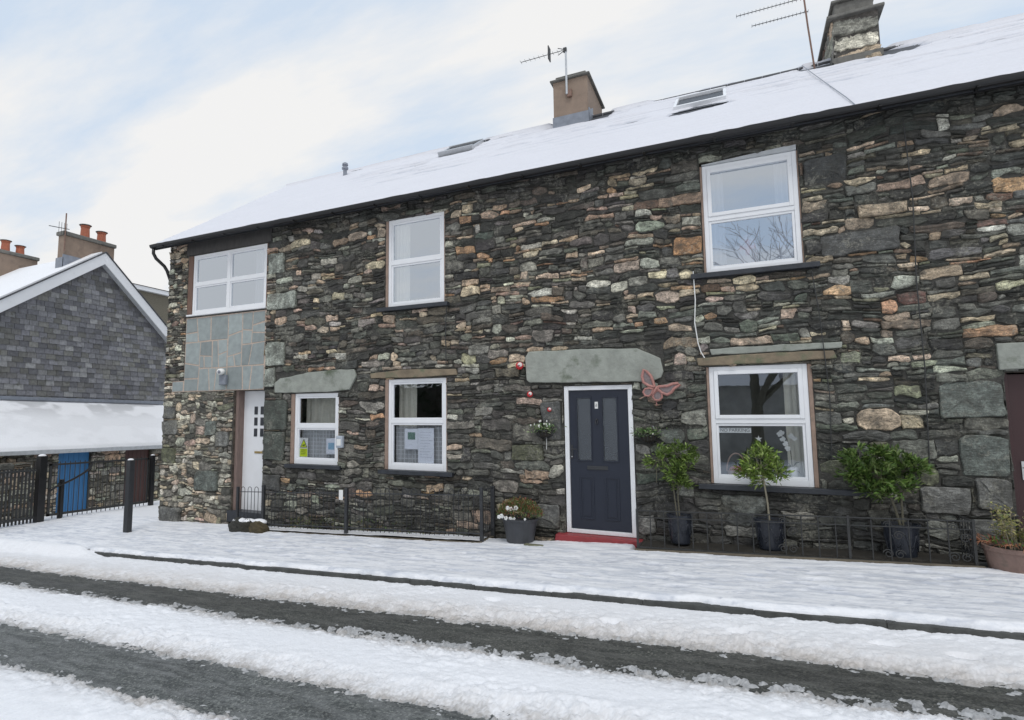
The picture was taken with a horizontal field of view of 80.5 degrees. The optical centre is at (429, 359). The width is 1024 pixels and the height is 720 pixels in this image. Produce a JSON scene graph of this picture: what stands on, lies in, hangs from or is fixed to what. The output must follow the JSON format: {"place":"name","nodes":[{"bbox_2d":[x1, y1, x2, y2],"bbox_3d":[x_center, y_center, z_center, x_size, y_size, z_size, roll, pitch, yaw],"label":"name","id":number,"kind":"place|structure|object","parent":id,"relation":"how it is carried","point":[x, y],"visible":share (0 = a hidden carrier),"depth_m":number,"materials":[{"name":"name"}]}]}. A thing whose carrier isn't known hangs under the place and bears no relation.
{"place":"outdoors","nodes":[
{"label":"outdoors","id":0,"kind":"place"},
{"bbox_2d":[1,518,987,567],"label":"pavement","id":1,"kind":"structure","parent":0,"point":[981,563],"depth_m":6.48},
{"bbox_2d":[32,454,47,522],"bbox_3d":[-8.541,2.850,13.104,0.160,1.563,0.160,-3,-7,27],"label":"fence post","id":2,"kind":"object","parent":1,"relation":"on","point":[40,487],"visible":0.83,"depth_m":13.06,"materials":[{"name":"black wood"}]},
{"bbox_2d":[0,467,36,526],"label":"yard railing","id":3,"kind":"object","parent":2,"relation":"attached to","point":[11,472],"visible":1,"depth_m":12.67,"materials":[{"name":"black metal"}]},
{"bbox_2d":[123,458,134,532],"bbox_3d":[-5.605,2.585,11.133,0.110,1.490,0.110,-3,-7,27],"label":"bollard","id":4,"kind":"object","parent":1,"relation":"on","point":[129,494],"visible":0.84,"depth_m":11.10,"materials":[{"name":"black metal"}]},
{"bbox_2d":[228,517,244,531],"bbox_3d":[-3.402,2.997,10.652,0.432,0.402,0.300,-3,-7,27],"label":"rock","id":5,"kind":"object","parent":1,"relation":"on","point":[234,524],"visible":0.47,"depth_m":10.56,"materials":[{"name":"grey stone"}]},
{"bbox_2d":[239,518,253,531],"bbox_3d":[-3.189,2.971,10.527,0.272,0.349,0.346,5,-8,-41],"label":"rock","id":6,"kind":"object","parent":1,"relation":"on","point":[244,525],"visible":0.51,"depth_m":10.44,"materials":[{"name":"grey stone"}]},
{"bbox_2d":[248,519,269,533],"bbox_3d":[-2.981,2.952,10.407,0.404,0.362,0.268,-3,-7,27],"label":"rock","id":7,"kind":"object","parent":1,"relation":"on","point":[257,526],"visible":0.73,"depth_m":10.32,"materials":[{"name":"brown stone"}]},
{"bbox_2d":[236,485,495,541],"bbox_3d":[-1.261,2.537,9.961,4.820,1.091,0.514,-3,-7,27],"label":"hooped railing","id":8,"kind":"object","parent":1,"relation":"on","point":[346,493],"visible":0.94,"depth_m":9.46,"materials":[{"name":"black metal"}]},
{"bbox_2d":[339,490,342,499],"bbox_3d":[-1.462,2.215,9.817,0.080,0.160,0.010,-3,-7,27],"label":"tag plate","id":9,"kind":"object","parent":8,"relation":"attached to","point":[340,494],"visible":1,"depth_m":9.81,"materials":[{"name":"white plastic"}]},
{"bbox_2d":[276,530,478,541],"bbox_3d":[-0.976,2.998,9.763,4.080,0.435,0.538,-3,-7,27],"label":"planting bed","id":10,"kind":"object","parent":1,"relation":"on","point":[385,536],"visible":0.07,"depth_m":9.61,"materials":[{"name":"white snow"}]},
{"bbox_2d":[280,515,423,533],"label":"weeds","id":11,"kind":"object","parent":10,"relation":"on","point":[305,522],"visible":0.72,"depth_m":10.29,"materials":[{"name":"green plant"}]},
{"bbox_2d":[269,527,487,540],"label":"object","id":12,"kind":"structure","parent":1,"relation":"on","point":[442,536],"depth_m":9.56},
{"bbox_2d":[268,531,493,542],"bbox_3d":[-0.995,2.884,9.749,4.170,0.304,0.565,-3,-7,27],"label":"bed edging","id":13,"kind":"object","parent":1,"relation":"on","point":[485,539],"visible":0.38,"depth_m":9.12,"materials":[{"name":"grey stone"}]},
{"bbox_2d":[0,513,1023,632],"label":"pavement snow","id":14,"kind":"structure","parent":1,"relation":"on","point":[989,599],"depth_m":6.76,"materials":[{"name":"white snow"}]},
{"bbox_2d":[496,496,544,543],"bbox_3d":[1.290,2.273,8.576,0.730,0.652,0.602,-3,-7,27],"label":"flower pot","id":15,"kind":"object","parent":14,"relation":"on","point":[520,528],"visible":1,"depth_m":8.41,"materials":[{"name":"plastic"}]},
{"bbox_2d":[524,543,543,545],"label":"stone slab","id":16,"kind":"structure","parent":1,"relation":"on","point":[527,544],"depth_m":8.24,"materials":[{"name":"grey stone"}]},
{"bbox_2d":[636,540,974,565],"bbox_3d":[4.268,2.437,7.124,3.380,0.480,0.498,-3,-7,27],"label":"planting bed","id":17,"kind":"object","parent":1,"relation":"on","point":[924,557],"visible":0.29,"depth_m":6.95,"materials":[{"name":"soil"}]},
{"bbox_2d":[642,438,699,544],"bbox_3d":[3.138,1.680,7.759,0.754,1.348,0.378,-3,-7,27],"label":"potted bay tree","id":18,"kind":"object","parent":17,"relation":"on","point":[678,467],"visible":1,"depth_m":7.70,"materials":[{"name":"green plant"}]},
{"bbox_2d":[730,439,794,550],"bbox_3d":[4.048,1.624,7.271,0.709,1.319,0.414,-2,-6,15],"label":"potted bay tree","id":19,"kind":"object","parent":17,"relation":"on","point":[776,530],"visible":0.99,"depth_m":7.24,"materials":[{"name":"green plant"}]},
{"bbox_2d":[833,440,934,557],"bbox_3d":[5.095,1.557,6.709,0.959,1.299,0.494,-3,-7,27],"label":"potted laurel","id":20,"kind":"object","parent":17,"relation":"on","point":[859,469],"visible":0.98,"depth_m":6.67,"materials":[{"name":"green plant"}]},
{"bbox_2d":[636,505,978,565],"bbox_3d":[4.263,2.094,7.150,3.366,0.683,0.503,-3,-7,27],"label":"scrolled railing","id":21,"kind":"object","parent":1,"relation":"on","point":[972,533],"visible":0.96,"depth_m":6.71,"materials":[{"name":"black metal"}]},
{"bbox_2d":[634,548,985,567],"bbox_3d":[4.151,2.322,6.886,3.440,0.262,0.040,-3,-7,27],"label":"bed edging","id":22,"kind":"object","parent":1,"relation":"on","point":[818,559],"visible":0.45,"depth_m":6.79,"materials":[{"name":"grey stone"}]},
{"bbox_2d":[970,501,1023,573],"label":"flower pot","id":23,"kind":"object","parent":1,"relation":"on","point":[1007,555],"visible":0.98,"depth_m":6.06,"materials":[{"name":"ceramic"}]},
{"bbox_2d":[0,566,1023,719],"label":"road","id":24,"kind":"structure","parent":0,"point":[218,689],"depth_m":4.62,"materials":[{"name":"grey asphalt"}]},
{"bbox_2d":[0,539,1023,719],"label":"road snow","id":25,"kind":"structure","parent":24,"relation":"on","point":[463,679],"depth_m":4.72,"materials":[{"name":"white snow"}]},
{"bbox_2d":[0,0,1023,290],"label":"sky","id":26,"kind":"structure","parent":0,"point":[144,123],"materials":[{"name":"white"}]},
{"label":"ground","id":27,"kind":"structure","parent":0,"visible":0},
{"bbox_2d":[0,462,30,519],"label":"garden wall","id":28,"kind":"structure","parent":27,"relation":"on","point":[15,465],"depth_m":14.66,"materials":[{"name":"stone"}]},
{"bbox_2d":[0,224,166,516],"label":"slate hung house","id":29,"kind":"structure","parent":27,"relation":"on","point":[83,334],"depth_m":18.18,"materials":[{"name":"grey stone"}]},
{"bbox_2d":[49,213,69,250],"bbox_3d":[-11.369,-3.973,18.331,0.040,1.200,0.622,-3,-7,27],"label":"tv aerial","id":30,"kind":"object","parent":29,"relation":"attached to","point":[65,233],"visible":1,"depth_m":18.48,"materials":[{"name":"metal"}]},
{"bbox_2d":[55,452,88,515],"bbox_3d":[-10.024,3.612,16.708,0.105,2.180,0.930,-3,-7,27],"label":"door","id":31,"kind":"structure","parent":29,"relation":"in","point":[82,456],"depth_m":16.75,"materials":[{"name":"blue wood"}]},
{"bbox_2d":[124,449,148,501],"bbox_3d":[-9.114,3.791,18.463,0.105,2.180,0.880,-3,-7,27],"label":"door","id":32,"kind":"structure","parent":29,"relation":"in","point":[142,453],"depth_m":18.58,"materials":[{"name":"brown wood"}]},
{"bbox_2d":[44,500,159,516],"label":"yard snow","id":33,"kind":"structure","parent":27,"relation":"on","point":[145,510],"depth_m":14.33,"materials":[{"name":"white snow"}]},
{"bbox_2d":[148,454,155,505],"bbox_3d":[-7.200,3.169,15.464,0.100,1.448,0.100,-3,-7,27],"label":"fence post","id":34,"kind":"object","parent":33,"relation":"on","point":[151,480],"visible":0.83,"depth_m":15.44,"materials":[{"name":"black metal"}]},
{"bbox_2d":[46,456,149,518],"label":"yard gate","id":35,"kind":"structure","parent":34,"relation":"attached to","point":[60,502],"depth_m":13.92,"materials":[{"name":"black metal"}]},
{"bbox_2d":[133,283,168,323],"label":"pebbledash house","id":36,"kind":"structure","parent":27,"relation":"on","point":[157,299],"depth_m":27.99,"materials":[{"name":"beige paint"}]},
{"bbox_2d":[94,551,1023,640],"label":"kerb","id":37,"kind":"structure","parent":27,"relation":"on","point":[883,623],"depth_m":5.79,"materials":[{"name":"stone"}]},
{"bbox_2d":[149,0,1023,561],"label":"stone terrace","id":38,"kind":"structure","parent":27,"relation":"on","point":[573,246],"depth_m":8.61,"materials":[{"name":"stone"}]},
{"bbox_2d":[216,368,227,384],"bbox_3d":[-4.138,0.329,11.847,0.194,0.324,0.184,-3,-7,27],"label":"security lamp","id":39,"kind":"object","parent":38,"relation":"attached to","point":[223,379],"visible":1,"depth_m":11.84,"materials":[{"name":"white plastic"}]},
{"bbox_2d":[192,244,266,313],"bbox_3d":[-4.084,-1.618,12.202,2.040,1.270,0.063,-3,-7,27],"label":"window","id":40,"kind":"structure","parent":38,"relation":"in","point":[234,279],"depth_m":12.17,"materials":[{"name":"white plastic"}]},
{"bbox_2d":[241,391,264,510],"bbox_3d":[-3.379,1.844,11.693,0.705,2.480,0.062,-3,-7,27],"label":"door","id":41,"kind":"structure","parent":38,"relation":"in","point":[252,473],"depth_m":11.73,"materials":[{"name":"white plastic"}]},
{"bbox_2d":[300,438,307,456],"bbox_3d":[-2.318,1.604,10.973,0.190,0.350,0.009,-3,-7,27],"label":"warning sign","id":42,"kind":"object","parent":38,"relation":"attached to","point":[303,447],"visible":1,"depth_m":10.97,"materials":[{"name":"yellow plastic"}]},
{"bbox_2d":[294,393,338,464],"bbox_3d":[-2.045,1.245,10.852,0.990,1.280,0.063,-3,-7,27],"label":"window","id":43,"kind":"structure","parent":38,"relation":"in","point":[299,426],"depth_m":10.87,"materials":[{"name":"white plastic"}]},
{"bbox_2d":[302,430,334,457],"bbox_3d":[-2.009,1.550,10.890,0.850,0.600,0.029,-3,-7,27],"label":"curtain","id":44,"kind":"object","parent":38,"relation":"hanging from","point":[316,443],"visible":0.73,"depth_m":10.91,"materials":[{"name":"white fabric"}]},
{"bbox_2d":[306,398,335,422],"bbox_3d":[-1.932,0.985,11.110,0.900,0.630,0.054,-3,-7,27],"label":"curtain","id":45,"kind":"object","parent":38,"relation":"hanging from","point":[320,410],"visible":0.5,"depth_m":11.16,"materials":[{"name":"beige fabric"}]},
{"bbox_2d":[326,438,334,453],"bbox_3d":[-1.770,1.541,10.698,0.210,0.280,0.004,-3,-7,27],"label":"window sticker","id":46,"kind":"object","parent":38,"relation":"attached to","point":[330,445],"depth_m":10.70,"materials":[{"name":"white paper"}]},
{"bbox_2d":[336,436,343,447],"bbox_3d":[-1.577,1.431,10.461,0.140,0.210,0.082,-3,-7,27],"label":"key safe","id":47,"kind":"object","parent":38,"relation":"attached to","point":[339,441],"visible":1,"depth_m":10.43,"materials":[{"name":"grey plastic"}]},
{"bbox_2d":[399,384,416,425],"bbox_3d":[-0.372,0.789,10.320,0.350,0.800,0.047,-3,-7,28],"label":"curtain","id":48,"kind":"object","parent":38,"relation":"hanging from","point":[408,402],"visible":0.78,"depth_m":10.33,"materials":[{"name":"beige fabric"}]},
{"bbox_2d":[405,429,417,448],"bbox_3d":[-0.313,1.315,9.966,0.250,0.340,0.004,-3,-7,27],"label":"paper notice","id":49,"kind":"object","parent":38,"relation":"attached to","point":[411,438],"visible":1,"depth_m":9.96,"materials":[{"name":"white paper"}]},
{"bbox_2d":[388,212,443,306],"bbox_3d":[-0.227,-1.690,10.209,1.080,1.550,0.063,-3,-7,27],"label":"window","id":50,"kind":"structure","parent":38,"relation":"in","point":[416,244],"depth_m":10.21,"materials":[{"name":"white plastic"}]},
{"bbox_2d":[388,378,445,471],"bbox_3d":[-0.205,1.064,9.917,1.090,1.510,0.063,-3,-7,27],"label":"window","id":51,"kind":"structure","parent":38,"relation":"in","point":[393,421],"depth_m":9.91,"materials":[{"name":"white plastic"}]},
{"bbox_2d":[396,426,441,463],"bbox_3d":[-0.174,1.444,9.949,0.920,0.680,0.033,-3,-7,27],"label":"curtain","id":52,"kind":"object","parent":38,"relation":"hanging from","point":[403,455],"visible":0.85,"depth_m":10.01,"materials":[{"name":"white fabric"}]},
{"bbox_2d":[418,428,433,462],"bbox_3d":[-0.066,1.407,9.829,0.295,0.570,0.004,-3,-7,27],"label":"paper notice","id":53,"kind":"object","parent":38,"relation":"attached to","point":[425,445],"visible":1,"depth_m":9.83,"materials":[{"name":"white paper"}]},
{"bbox_2d":[445,306,446,363],"bbox_3d":[0.261,-0.409,9.714,0.036,0.960,0.015,-3,-7,27],"label":"cable","id":54,"kind":"object","parent":38,"relation":"attached to","point":[445,333],"visible":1,"depth_m":9.71,"materials":[{"name":"black metal"}]},
{"bbox_2d":[516,358,523,369],"bbox_3d":[1.362,0.050,9.061,0.132,0.195,0.123,3,-6,-23],"label":"red float","id":55,"kind":"object","parent":38,"relation":"hanging from","point":[519,365],"visible":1,"depth_m":9.01,"materials":[{"name":"plastic"}]},
{"bbox_2d":[527,388,532,396],"bbox_3d":[1.505,0.486,8.964,0.110,0.147,0.091,3,-7,-29],"label":"red float","id":56,"kind":"object","parent":38,"relation":"hanging from","point":[529,393],"visible":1,"depth_m":8.93,"materials":[{"name":"plastic"}]},
{"bbox_2d":[520,45,571,97],"bbox_3d":[2.505,-6.178,12.968,1.103,1.220,0.160,-3,-7,27],"label":"tv aerial","id":57,"kind":"object","parent":38,"relation":"attached to","point":[568,91],"visible":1,"depth_m":12.78,"materials":[{"name":"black metal"}]},
{"bbox_2d":[527,420,566,449],"bbox_3d":[1.695,1.096,8.770,0.670,0.434,0.326,-3,-7,27],"label":"wall planter","id":58,"kind":"object","parent":38,"relation":"attached to","point":[545,432],"visible":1,"depth_m":8.76,"materials":[{"name":"black paint"}]},
{"bbox_2d":[569,389,631,532],"bbox_3d":[2.408,1.413,8.501,0.831,1.969,0.099,-3,-7,27],"label":"door","id":59,"kind":"structure","parent":38,"relation":"in","point":[599,420],"depth_m":8.50,"materials":[{"name":"blue paint"}]},
{"bbox_2d":[631,426,668,443],"bbox_3d":[2.968,1.012,8.108,0.501,0.254,0.327,-3,-7,27],"label":"wall planter","id":60,"kind":"object","parent":38,"relation":"attached to","point":[647,437],"visible":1,"depth_m":8.10,"materials":[{"name":"black paint"}]},
{"bbox_2d":[639,369,680,405],"bbox_3d":[3.112,0.364,8.093,0.546,0.512,0.063,-3,-7,27],"label":"butterfly ornament","id":61,"kind":"object","parent":38,"relation":"attached to","point":[654,391],"visible":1,"depth_m":8.12,"materials":[{"name":"pink paint"}]},
{"bbox_2d":[693,271,704,357],"bbox_3d":[3.593,-0.612,8.007,0.113,1.183,0.017,-3,-6,24],"label":"cable","id":62,"kind":"object","parent":38,"relation":"attached to","point":[694,316],"visible":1,"depth_m":8.02,"materials":[{"name":"white plastic"}]},
{"bbox_2d":[726,453,744,474],"bbox_3d":[4.016,1.379,7.840,0.229,0.326,0.228,0,-6,-1],"label":"gift basket","id":63,"kind":"object","parent":38,"relation":"on","point":[729,471],"visible":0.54,"depth_m":7.82,"materials":[{"name":"wicker"}]},
{"bbox_2d":[701,151,802,271],"bbox_3d":[4.236,-1.930,7.912,1.110,1.500,0.075,-3,-7,27],"label":"window","id":64,"kind":"structure","parent":38,"relation":"in","point":[751,209],"depth_m":7.90,"materials":[{"name":"white plastic"}]},
{"bbox_2d":[709,364,814,486],"bbox_3d":[4.209,0.827,7.645,1.110,1.520,0.075,-3,-7,27],"label":"window","id":65,"kind":"structure","parent":38,"relation":"in","point":[803,420],"depth_m":7.60,"materials":[{"name":"white plastic"}]},
{"bbox_2d":[719,428,750,432],"bbox_3d":[3.968,0.916,7.786,0.375,0.063,0.004,-3,-7,27],"label":"window sign","id":66,"kind":"object","parent":65,"relation":"attached to","point":[734,430],"visible":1,"depth_m":7.78,"materials":[{"name":"white plastic"}]},
{"bbox_2d":[736,0,815,68],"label":"tv aerial","id":67,"kind":"object","parent":38,"relation":"attached to","point":[805,12],"visible":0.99,"depth_m":11.02,"materials":[{"name":"metal"}]},
{"bbox_2d":[777,430,799,476],"bbox_3d":[4.558,1.199,7.550,0.167,0.626,0.235,3,-6,-26],"label":"potted orchid","id":68,"kind":"object","parent":38,"relation":"on","point":[787,448],"visible":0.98,"depth_m":7.56,"materials":[{"name":"white plant"}]},
{"bbox_2d":[783,372,804,476],"bbox_3d":[4.707,0.802,7.643,0.280,1.430,0.049,-3,-7,31],"label":"curtain","id":69,"kind":"object","parent":38,"relation":"hanging from","point":[791,396],"visible":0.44,"depth_m":7.67,"materials":[{"name":"beige fabric"}]},
{"bbox_2d":[811,271,832,457],"bbox_3d":[4.803,0.030,7.316,0.112,2.301,0.013,-3,-7,27],"label":"cable","id":70,"kind":"object","parent":38,"relation":"attached to","point":[825,364],"visible":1,"depth_m":7.30,"materials":[{"name":"black metal"}]},
{"bbox_2d":[802,65,854,104],"bbox_3d":[6.029,-4.276,9.170,0.013,2.872,4.206,-3,-6,26],"label":"cable","id":71,"kind":"object","parent":38,"relation":"on","point":[830,86],"visible":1,"depth_m":8.55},
{"bbox_2d":[902,118,929,463],"bbox_3d":[5.668,-0.861,6.954,0.064,4.100,0.017,-3,-7,27],"label":"cable","id":72,"kind":"object","parent":38,"relation":"attached to","point":[917,292],"visible":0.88,"depth_m":6.94,"materials":[{"name":"black metal"}]},
{"bbox_2d":[1004,373,1023,541],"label":"door","id":73,"kind":"structure","parent":38,"relation":"in","point":[1014,383],"depth_m":6.56,"materials":[{"name":"red paint"}]}
]}

